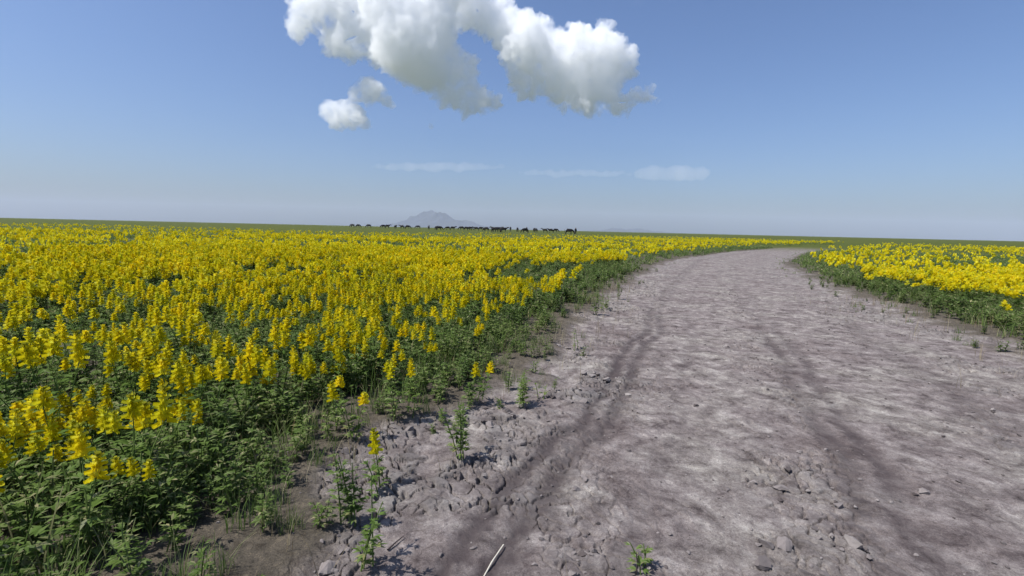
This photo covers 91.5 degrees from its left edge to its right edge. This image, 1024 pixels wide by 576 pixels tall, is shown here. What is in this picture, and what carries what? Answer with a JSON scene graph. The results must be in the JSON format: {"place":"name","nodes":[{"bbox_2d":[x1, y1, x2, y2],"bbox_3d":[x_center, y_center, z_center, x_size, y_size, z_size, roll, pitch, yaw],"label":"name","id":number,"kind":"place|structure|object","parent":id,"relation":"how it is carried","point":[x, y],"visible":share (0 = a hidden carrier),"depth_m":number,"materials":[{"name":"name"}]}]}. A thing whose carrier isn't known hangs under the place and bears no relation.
{"place":"outdoors","nodes":[
{"label":"outdoors","id":0,"kind":"place"},
{"bbox_2d":[380,210,490,228],"bbox_3d":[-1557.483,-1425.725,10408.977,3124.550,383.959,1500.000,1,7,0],"label":"hill","id":1,"kind":"structure","parent":0,"point":[431,218],"depth_m":10059.57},
{"bbox_2d":[0,231,1023,575],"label":"grass","id":2,"kind":"structure","parent":0,"point":[210,461],"depth_m":3.32,"materials":[{"name":"plant"}]},
{"bbox_2d":[0,218,1023,575],"bbox_3d":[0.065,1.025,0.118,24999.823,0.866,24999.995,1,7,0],"label":"ground","id":3,"kind":"structure","parent":0,"point":[270,552],"depth_m":3.64,"materials":[{"name":"soil"}]},
{"bbox_2d":[0,450,8,507],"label":"flowering plant","id":4,"kind":"object","parent":3,"relation":"on","point":[3,460],"visible":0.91,"depth_m":2.02,"materials":[{"name":"yellow plant"}]},
{"bbox_2d":[3,418,25,505],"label":"flowering plant","id":5,"kind":"object","parent":3,"relation":"on","point":[15,430],"visible":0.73,"depth_m":2.44,"materials":[{"name":"yellow plant"}]},
{"bbox_2d":[0,347,40,409],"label":"flowering plant","id":6,"kind":"object","parent":3,"relation":"on","point":[5,364],"visible":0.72,"depth_m":3.31,"materials":[{"name":"yellow plant"}]},
{"bbox_2d":[0,436,40,519],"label":"flowering plant","id":7,"kind":"object","parent":3,"relation":"on","point":[24,453],"visible":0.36,"depth_m":2.33,"materials":[{"name":"yellow plant"}]},
{"bbox_2d":[1,359,42,402],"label":"flowering plant","id":8,"kind":"object","parent":3,"relation":"on","point":[10,372],"visible":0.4,"depth_m":3.35,"materials":[{"name":"yellow plant"}]},
{"bbox_2d":[7,395,66,451],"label":"flowering plant","id":9,"kind":"object","parent":3,"relation":"on","point":[29,414],"visible":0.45,"depth_m":2.60,"materials":[{"name":"yellow plant"}]},
{"bbox_2d":[9,405,64,474],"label":"flowering plant","id":10,"kind":"object","parent":3,"relation":"on","point":[21,441],"visible":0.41,"depth_m":2.53,"materials":[{"name":"yellow plant"}]},
{"bbox_2d":[0,435,75,511],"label":"flowering plant","id":11,"kind":"object","parent":3,"relation":"on","point":[38,444],"visible":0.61,"depth_m":2.33,"materials":[{"name":"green plant"}]},
{"bbox_2d":[9,391,70,460],"bbox_3d":[-2.567,0.803,2.738,0.250,0.416,0.256,7,9,41],"label":"flowering plant","id":12,"kind":"object","parent":3,"relation":"on","point":[64,399],"visible":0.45,"depth_m":2.78,"materials":[{"name":"yellow plant"}]},
{"bbox_2d":[25,414,62,485],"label":"flowering plant","id":13,"kind":"object","parent":3,"relation":"on","point":[52,434],"visible":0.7,"depth_m":2.43,"materials":[{"name":"yellow plant"}]},
{"bbox_2d":[25,385,71,483],"bbox_3d":[-2.273,0.748,2.463,0.163,0.584,0.216,2,7,5],"label":"flowering plant","id":14,"kind":"object","parent":3,"relation":"on","point":[41,395],"visible":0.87,"depth_m":2.38,"materials":[{"name":"yellow plant"}]},
{"bbox_2d":[15,329,89,449],"bbox_3d":[-2.546,0.598,2.839,0.348,0.773,0.292,0,7,-15],"label":"flowering plant","id":15,"kind":"object","parent":3,"relation":"on","point":[27,355],"visible":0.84,"depth_m":2.75,"materials":[{"name":"yellow plant"}]},
{"bbox_2d":[49,357,85,396],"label":"flowering plant","id":16,"kind":"object","parent":3,"relation":"on","point":[65,365],"visible":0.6,"depth_m":3.54,"materials":[{"name":"yellow plant"}]},
{"bbox_2d":[64,407,102,468],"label":"flowering plant","id":17,"kind":"object","parent":3,"relation":"on","point":[73,418],"visible":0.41,"depth_m":2.57,"materials":[{"name":"yellow plant"}]},
{"bbox_2d":[62,421,112,560],"bbox_3d":[-1.694,0.826,1.975,0.170,0.571,0.252,-4,9,-40],"label":"flowering plant","id":18,"kind":"object","parent":3,"relation":"on","point":[79,446],"visible":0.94,"depth_m":1.99,"materials":[{"name":"yellow plant"}]},
{"bbox_2d":[71,383,111,431],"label":"flowering plant","id":19,"kind":"object","parent":3,"relation":"on","point":[91,392],"visible":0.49,"depth_m":3.15,"materials":[{"name":"yellow plant"}]},
{"bbox_2d":[76,397,110,445],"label":"flowering plant","id":20,"kind":"object","parent":3,"relation":"on","point":[87,405],"visible":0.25,"depth_m":2.68,"materials":[{"name":"yellow plant"}]},
{"bbox_2d":[75,396,115,457],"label":"flowering plant","id":21,"kind":"object","parent":3,"relation":"on","point":[82,412],"visible":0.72,"depth_m":2.69,"materials":[{"name":"yellow plant"}]},
{"bbox_2d":[86,404,152,500],"bbox_3d":[-1.912,0.806,2.452,0.267,0.490,0.299,-2,7,-23],"label":"flowering plant","id":22,"kind":"object","parent":3,"relation":"on","point":[114,425],"visible":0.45,"depth_m":2.47,"materials":[{"name":"yellow plant"}]},
{"bbox_2d":[102,351,152,405],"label":"flowering plant","id":23,"kind":"object","parent":3,"relation":"on","point":[109,370],"visible":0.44,"depth_m":3.42,"materials":[{"name":"yellow plant"}]},
{"bbox_2d":[110,341,149,406],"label":"flowering plant","id":24,"kind":"object","parent":3,"relation":"on","point":[142,353],"visible":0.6,"depth_m":3.40,"materials":[{"name":"yellow plant"}]},
{"bbox_2d":[103,325,167,412],"bbox_3d":[-2.580,0.594,3.394,0.351,0.651,0.343,0,7,-12],"label":"flowering plant","id":25,"kind":"object","parent":3,"relation":"on","point":[160,336],"visible":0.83,"depth_m":3.39,"materials":[{"name":"yellow plant"}]},
{"bbox_2d":[110,456,165,531],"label":"flowering plant","id":26,"kind":"object","parent":3,"relation":"on","point":[131,470],"visible":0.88,"depth_m":2.19,"materials":[{"name":"green plant"}]},
{"bbox_2d":[118,322,159,389],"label":"flowering plant","id":27,"kind":"object","parent":3,"relation":"on","point":[146,337],"visible":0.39,"depth_m":3.88,"materials":[{"name":"yellow plant"}]},
{"bbox_2d":[112,382,176,500],"bbox_3d":[-1.753,0.743,2.336,0.396,0.648,0.226,6,8,35],"label":"flowering plant","id":28,"kind":"object","parent":3,"relation":"on","point":[138,414],"visible":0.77,"depth_m":2.31,"materials":[{"name":"yellow plant"}]},
{"bbox_2d":[120,356,170,404],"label":"flowering plant","id":29,"kind":"object","parent":3,"relation":"on","point":[147,371],"visible":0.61,"depth_m":3.34,"materials":[{"name":"yellow plant"}]},
{"bbox_2d":[138,373,166,419],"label":"flowering plant","id":30,"kind":"object","parent":3,"relation":"on","point":[143,385],"visible":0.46,"depth_m":3.15,"materials":[{"name":"yellow plant"}]},
{"bbox_2d":[150,349,188,400],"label":"flowering plant","id":31,"kind":"object","parent":3,"relation":"on","point":[156,363],"visible":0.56,"depth_m":3.34,"materials":[{"name":"yellow plant"}]},
{"bbox_2d":[147,339,192,401],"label":"flowering plant","id":32,"kind":"object","parent":3,"relation":"on","point":[167,345],"visible":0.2,"depth_m":3.61,"materials":[{"name":"yellow plant"}]},
{"bbox_2d":[169,393,203,448],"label":"flowering plant","id":33,"kind":"object","parent":3,"relation":"on","point":[189,395],"visible":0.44,"depth_m":2.91,"materials":[{"name":"yellow plant"}]},
{"bbox_2d":[172,370,207,438],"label":"flowering plant","id":34,"kind":"object","parent":3,"relation":"on","point":[191,381],"visible":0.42,"depth_m":3.09,"materials":[{"name":"yellow plant"}]},
{"bbox_2d":[176,396,203,465],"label":"flowering plant","id":35,"kind":"object","parent":3,"relation":"on","point":[181,405],"visible":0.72,"depth_m":2.79,"materials":[{"name":"yellow plant"}]},
{"bbox_2d":[154,353,228,448],"bbox_3d":[-1.881,0.687,3.001,0.354,0.600,0.346,2,7,9],"label":"flowering plant","id":36,"kind":"object","parent":3,"relation":"on","point":[201,372],"visible":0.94,"depth_m":2.95,"materials":[{"name":"yellow plant"}]},
{"bbox_2d":[186,398,202,447],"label":"flowering plant","id":37,"kind":"object","parent":3,"relation":"on","point":[195,403],"visible":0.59,"depth_m":2.87,"materials":[{"name":"yellow plant"}]},
{"bbox_2d":[197,322,214,381],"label":"flowering plant","id":38,"kind":"object","parent":3,"relation":"on","point":[204,331],"visible":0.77,"depth_m":4.01,"materials":[{"name":"yellow plant"}]},
{"bbox_2d":[182,357,230,415],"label":"flowering plant","id":39,"kind":"object","parent":3,"relation":"on","point":[187,367],"visible":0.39,"depth_m":3.41,"materials":[{"name":"yellow plant"}]},
{"bbox_2d":[208,329,230,390],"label":"flowering plant","id":40,"kind":"object","parent":3,"relation":"on","point":[215,336],"visible":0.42,"depth_m":4.00,"materials":[{"name":"yellow plant"}]},
{"bbox_2d":[209,343,238,387],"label":"flowering plant","id":41,"kind":"object","parent":3,"relation":"on","point":[233,353],"visible":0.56,"depth_m":4.01,"materials":[{"name":"yellow plant"}]},
{"bbox_2d":[211,334,245,394],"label":"flowering plant","id":42,"kind":"object","parent":3,"relation":"on","point":[216,350],"visible":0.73,"depth_m":3.94,"materials":[{"name":"yellow plant"}]},
{"bbox_2d":[217,358,254,413],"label":"flowering plant","id":43,"kind":"object","parent":3,"relation":"on","point":[236,375],"visible":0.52,"depth_m":3.39,"materials":[{"name":"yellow plant"}]},
{"bbox_2d":[234,346,269,413],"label":"flowering plant","id":44,"kind":"object","parent":3,"relation":"on","point":[239,359],"visible":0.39,"depth_m":3.50,"materials":[{"name":"yellow plant"}]},
{"bbox_2d":[239,363,276,417],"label":"flowering plant","id":45,"kind":"object","parent":3,"relation":"on","point":[245,377],"visible":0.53,"depth_m":3.40,"materials":[{"name":"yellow plant"}]},
{"bbox_2d":[242,335,286,404],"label":"flowering plant","id":46,"kind":"object","parent":3,"relation":"on","point":[256,355],"visible":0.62,"depth_m":3.48,"materials":[{"name":"yellow plant"}]},
{"bbox_2d":[255,357,279,421],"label":"flowering plant","id":47,"kind":"object","parent":3,"relation":"on","point":[269,371],"visible":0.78,"depth_m":3.31,"materials":[{"name":"yellow plant"}]},
{"bbox_2d":[267,315,307,391],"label":"flowering plant","id":48,"kind":"object","parent":3,"relation":"on","point":[274,334],"visible":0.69,"depth_m":4.07,"materials":[{"name":"yellow plant"}]},
{"bbox_2d":[279,331,305,390],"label":"flowering plant","id":49,"kind":"object","parent":3,"relation":"on","point":[284,337],"visible":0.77,"depth_m":4.02,"materials":[{"name":"yellow plant"}]},
{"bbox_2d":[289,350,315,400],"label":"flowering plant","id":50,"kind":"object","parent":3,"relation":"on","point":[294,364],"visible":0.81,"depth_m":3.70,"materials":[{"name":"yellow plant"}]},
{"bbox_2d":[288,345,317,407],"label":"flowering plant","id":51,"kind":"object","parent":3,"relation":"on","point":[303,370],"visible":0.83,"depth_m":3.72,"materials":[{"name":"yellow plant"}]},
{"bbox_2d":[294,323,319,388],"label":"flowering plant","id":52,"kind":"object","parent":3,"relation":"on","point":[310,336],"visible":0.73,"depth_m":4.00,"materials":[{"name":"yellow plant"}]},
{"bbox_2d":[298,361,328,405],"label":"flowering plant","id":53,"kind":"object","parent":3,"relation":"on","point":[322,369],"visible":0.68,"depth_m":3.77,"materials":[{"name":"green plant"}]},
{"bbox_2d":[306,333,337,381],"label":"flowering plant","id":54,"kind":"object","parent":3,"relation":"on","point":[324,337],"visible":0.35,"depth_m":4.33,"materials":[{"name":"yellow plant"}]},
{"bbox_2d":[323,303,354,369],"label":"flowering plant","id":55,"kind":"object","parent":3,"relation":"on","point":[340,317],"visible":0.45,"depth_m":4.86,"materials":[{"name":"yellow plant"}]},
{"bbox_2d":[325,320,353,362],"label":"flowering plant","id":56,"kind":"object","parent":3,"relation":"on","point":[330,330],"visible":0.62,"depth_m":4.53,"materials":[{"name":"yellow plant"}]},
{"bbox_2d":[322,334,358,391],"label":"flowering plant","id":57,"kind":"object","parent":3,"relation":"on","point":[335,343],"visible":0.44,"depth_m":4.11,"materials":[{"name":"yellow plant"}]},
{"bbox_2d":[322,338,360,397],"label":"flowering plant","id":58,"kind":"object","parent":3,"relation":"on","point":[339,355],"visible":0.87,"depth_m":4.00,"materials":[{"name":"yellow plant"}]},
{"bbox_2d":[330,356,358,393],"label":"flowering plant","id":59,"kind":"object","parent":3,"relation":"on","point":[343,364],"visible":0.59,"depth_m":4.00,"materials":[{"name":"green plant"}]},
{"bbox_2d":[326,375,368,440],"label":"flowering plant","id":60,"kind":"object","parent":3,"relation":"on","point":[339,382],"visible":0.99,"depth_m":3.21,"materials":[{"name":"yellow plant"}]},
{"bbox_2d":[334,304,364,337],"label":"flowering plant","id":61,"kind":"object","parent":3,"relation":"on","point":[360,310],"visible":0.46,"depth_m":5.36,"materials":[{"name":"yellow plant"}]},
{"bbox_2d":[339,291,367,320],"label":"flowering plant","id":62,"kind":"object","parent":3,"relation":"on","point":[347,302],"visible":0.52,"depth_m":6.21,"materials":[{"name":"yellow plant"}]},
{"bbox_2d":[339,335,369,386],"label":"flowering plant","id":63,"kind":"object","parent":3,"relation":"on","point":[344,347],"visible":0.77,"depth_m":4.12,"materials":[{"name":"yellow plant"}]},
{"bbox_2d":[338,321,375,388],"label":"flowering plant","id":64,"kind":"object","parent":3,"relation":"on","point":[369,330],"visible":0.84,"depth_m":4.11,"materials":[{"name":"yellow plant"}]},
{"bbox_2d":[352,297,369,331],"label":"flowering plant","id":65,"kind":"object","parent":3,"relation":"on","point":[356,301],"visible":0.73,"depth_m":5.63,"materials":[{"name":"yellow plant"}]},
{"bbox_2d":[344,312,382,386],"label":"flowering plant","id":66,"kind":"object","parent":3,"relation":"on","point":[373,320],"visible":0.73,"depth_m":4.23,"materials":[{"name":"yellow plant"}]},
{"bbox_2d":[348,320,384,362],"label":"flowering plant","id":67,"kind":"object","parent":3,"relation":"on","point":[356,325],"visible":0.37,"depth_m":4.65,"materials":[{"name":"yellow plant"}]},
{"bbox_2d":[355,280,379,299],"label":"flowering plant","id":68,"kind":"object","parent":3,"relation":"on","point":[358,286],"visible":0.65,"depth_m":6.76,"materials":[{"name":"yellow plant"}]},
{"bbox_2d":[368,297,378,355],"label":"flowering plant","id":69,"kind":"object","parent":3,"relation":"on","point":[373,308],"visible":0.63,"depth_m":4.92,"materials":[{"name":"yellow plant"}]},
{"bbox_2d":[369,277,392,326],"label":"flowering plant","id":70,"kind":"object","parent":3,"relation":"on","point":[388,292],"visible":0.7,"depth_m":6.35,"materials":[{"name":"yellow plant"}]},
{"bbox_2d":[376,303,401,352],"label":"flowering plant","id":71,"kind":"object","parent":3,"relation":"on","point":[398,314],"visible":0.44,"depth_m":5.22,"materials":[{"name":"yellow plant"}]},
{"bbox_2d":[378,334,400,383],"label":"flowering plant","id":72,"kind":"object","parent":3,"relation":"on","point":[383,345],"visible":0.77,"depth_m":4.16,"materials":[{"name":"yellow plant"}]},
{"bbox_2d":[377,348,406,391],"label":"flowering plant","id":73,"kind":"object","parent":3,"relation":"on","point":[400,358],"visible":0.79,"depth_m":4.04,"materials":[{"name":"yellow plant"}]},
{"bbox_2d":[384,290,402,329],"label":"flowering plant","id":74,"kind":"object","parent":3,"relation":"on","point":[397,298],"visible":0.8,"depth_m":6.15,"materials":[{"name":"yellow plant"}]},
{"bbox_2d":[382,360,407,421],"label":"flowering plant","id":75,"kind":"object","parent":3,"relation":"on","point":[388,368],"visible":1,"depth_m":3.54,"materials":[{"name":"green plant"}]},
{"bbox_2d":[401,358,423,418],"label":"flowering plant","id":76,"kind":"object","parent":3,"relation":"on","point":[411,373],"visible":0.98,"depth_m":3.61,"materials":[{"name":"green plant"}]},
{"bbox_2d":[402,320,426,352],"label":"flowering plant","id":77,"kind":"object","parent":3,"relation":"on","point":[418,326],"visible":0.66,"depth_m":5.08,"materials":[{"name":"yellow plant"}]},
{"bbox_2d":[403,304,427,335],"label":"flowering plant","id":78,"kind":"object","parent":3,"relation":"on","point":[418,308],"visible":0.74,"depth_m":6.20,"materials":[{"name":"yellow plant"}]},
{"bbox_2d":[417,326,435,376],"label":"flowering plant","id":79,"kind":"object","parent":3,"relation":"on","point":[430,345],"visible":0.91,"depth_m":4.59,"materials":[{"name":"yellow plant"}]},
{"bbox_2d":[416,281,439,319],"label":"flowering plant","id":80,"kind":"object","parent":3,"relation":"on","point":[434,294],"visible":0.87,"depth_m":7.23,"materials":[{"name":"yellow plant"}]},
{"bbox_2d":[429,299,456,365],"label":"flowering plant","id":81,"kind":"object","parent":3,"relation":"on","point":[448,313],"visible":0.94,"depth_m":4.92,"materials":[{"name":"yellow plant"}]},
{"bbox_2d":[443,294,466,337],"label":"flowering plant","id":82,"kind":"object","parent":3,"relation":"on","point":[463,301],"visible":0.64,"depth_m":6.07,"materials":[{"name":"yellow plant"}]},
{"bbox_2d":[450,291,479,333],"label":"flowering plant","id":83,"kind":"object","parent":3,"relation":"on","point":[476,295],"visible":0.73,"depth_m":6.19,"materials":[{"name":"yellow plant"}]},
{"bbox_2d":[460,362,480,403],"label":"flowering plant","id":84,"kind":"object","parent":3,"relation":"on","point":[476,371],"visible":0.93,"depth_m":3.92,"materials":[{"name":"yellow plant"}]},
{"bbox_2d":[459,278,481,325],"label":"flowering plant","id":85,"kind":"object","parent":3,"relation":"on","point":[476,289],"visible":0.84,"depth_m":6.53,"materials":[{"name":"yellow plant"}]},
{"bbox_2d":[467,323,487,352],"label":"flowering plant","id":86,"kind":"object","parent":3,"relation":"on","point":[477,329],"visible":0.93,"depth_m":5.38,"materials":[{"name":"yellow plant"}]},
{"bbox_2d":[472,277,490,321],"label":"flowering plant","id":87,"kind":"object","parent":3,"relation":"on","point":[487,287],"visible":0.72,"depth_m":7.07,"materials":[{"name":"yellow plant"}]},
{"bbox_2d":[474,361,493,399],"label":"flowering plant","id":88,"kind":"object","parent":3,"relation":"on","point":[490,368],"visible":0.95,"depth_m":4.00,"materials":[{"name":"yellow plant"}]},
{"bbox_2d":[499,290,514,324],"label":"flowering plant","id":89,"kind":"object","parent":3,"relation":"on","point":[512,299],"visible":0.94,"depth_m":6.75,"materials":[{"name":"yellow plant"}]},
{"bbox_2d":[0,222,1023,407],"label":"wildflowers","id":90,"kind":"object","parent":3,"relation":"on","point":[207,264],"visible":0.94,"depth_m":11.18,"materials":[{"name":"yellow plant"}]},
{"bbox_2d":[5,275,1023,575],"bbox_3d":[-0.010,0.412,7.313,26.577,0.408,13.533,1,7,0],"label":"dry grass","id":91,"kind":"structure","parent":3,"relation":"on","point":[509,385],"depth_m":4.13,"materials":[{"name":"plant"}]},
{"bbox_2d":[548,276,561,308],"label":"flowering plant","id":92,"kind":"object","parent":3,"relation":"on","point":[552,280],"visible":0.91,"depth_m":8.43,"materials":[{"name":"yellow plant"}]},
{"bbox_2d":[0,0,1023,240],"label":"sky","id":93,"kind":"structure","parent":0,"point":[821,118],"materials":[{"name":"blue"}]},
{"bbox_2d":[590,228,668,232],"bbox_3d":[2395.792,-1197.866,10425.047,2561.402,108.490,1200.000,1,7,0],"label":"hill","id":94,"kind":"structure","parent":0,"point":[625,230],"depth_m":10165.77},
{"bbox_2d":[326,242,1023,575],"bbox_3d":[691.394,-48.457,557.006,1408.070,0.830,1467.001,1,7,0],"label":"dirt track","id":95,"kind":"structure","parent":0,"point":[974,532],"depth_m":3.23,"materials":[{"name":"soil"}]},
{"bbox_2d":[318,560,334,575],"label":"mud clod","id":96,"kind":"object","parent":95,"relation":"on","point":[326,567],"visible":0.98,"depth_m":2.01,"materials":[{"name":"soil"}]},
{"bbox_2d":[324,445,368,526],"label":"weed","id":97,"kind":"object","parent":95,"relation":"on","point":[347,511],"visible":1,"depth_m":2.30,"materials":[{"name":"green plant"}]},
{"bbox_2d":[351,476,386,570],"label":"weed","id":98,"kind":"object","parent":95,"relation":"on","point":[366,547],"visible":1,"depth_m":2.02,"materials":[{"name":"green plant"}]},
{"bbox_2d":[361,427,390,493],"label":"flowering plant","id":99,"kind":"object","parent":95,"relation":"on","point":[374,445],"visible":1,"depth_m":2.63,"materials":[{"name":"green plant"}]},
{"bbox_2d":[438,402,471,459],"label":"weed","id":100,"kind":"object","parent":95,"relation":"on","point":[462,438],"visible":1,"depth_m":2.97,"materials":[{"name":"green plant"}]},
{"bbox_2d":[515,370,530,407],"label":"weed","id":101,"kind":"object","parent":95,"relation":"on","point":[521,390],"visible":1,"depth_m":3.97,"materials":[{"name":"green plant"}]},
{"bbox_2d":[32,284,1022,575],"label":"rubble","id":102,"kind":"object","parent":95,"relation":"on","point":[602,538],"visible":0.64,"depth_m":3.71,"materials":[{"name":"stone"}]},
{"bbox_2d":[624,541,653,574],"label":"weed","id":103,"kind":"object","parent":95,"relation":"on","point":[645,560],"visible":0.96,"depth_m":2.09,"materials":[{"name":"green plant"}]},
{"bbox_2d":[754,555,771,571],"bbox_3d":[1.067,1.177,2.121,0.071,0.042,0.055,1,18,-22],"label":"mud clod","id":104,"kind":"object","parent":95,"relation":"on","point":[762,562],"visible":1,"depth_m":2.11,"materials":[{"name":"soil"}]},
{"bbox_2d":[776,536,792,551],"bbox_3d":[1.234,1.163,2.260,0.066,0.047,0.080,-2,20,30],"label":"mud clod","id":105,"kind":"object","parent":95,"relation":"on","point":[784,543],"visible":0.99,"depth_m":2.25,"materials":[{"name":"soil"}]},
{"bbox_2d":[844,534,862,548],"bbox_3d":[1.558,1.158,2.269,0.049,0.048,0.085,1,7,1],"label":"mud clod","id":106,"kind":"object","parent":95,"relation":"on","point":[852,541],"visible":1,"depth_m":2.26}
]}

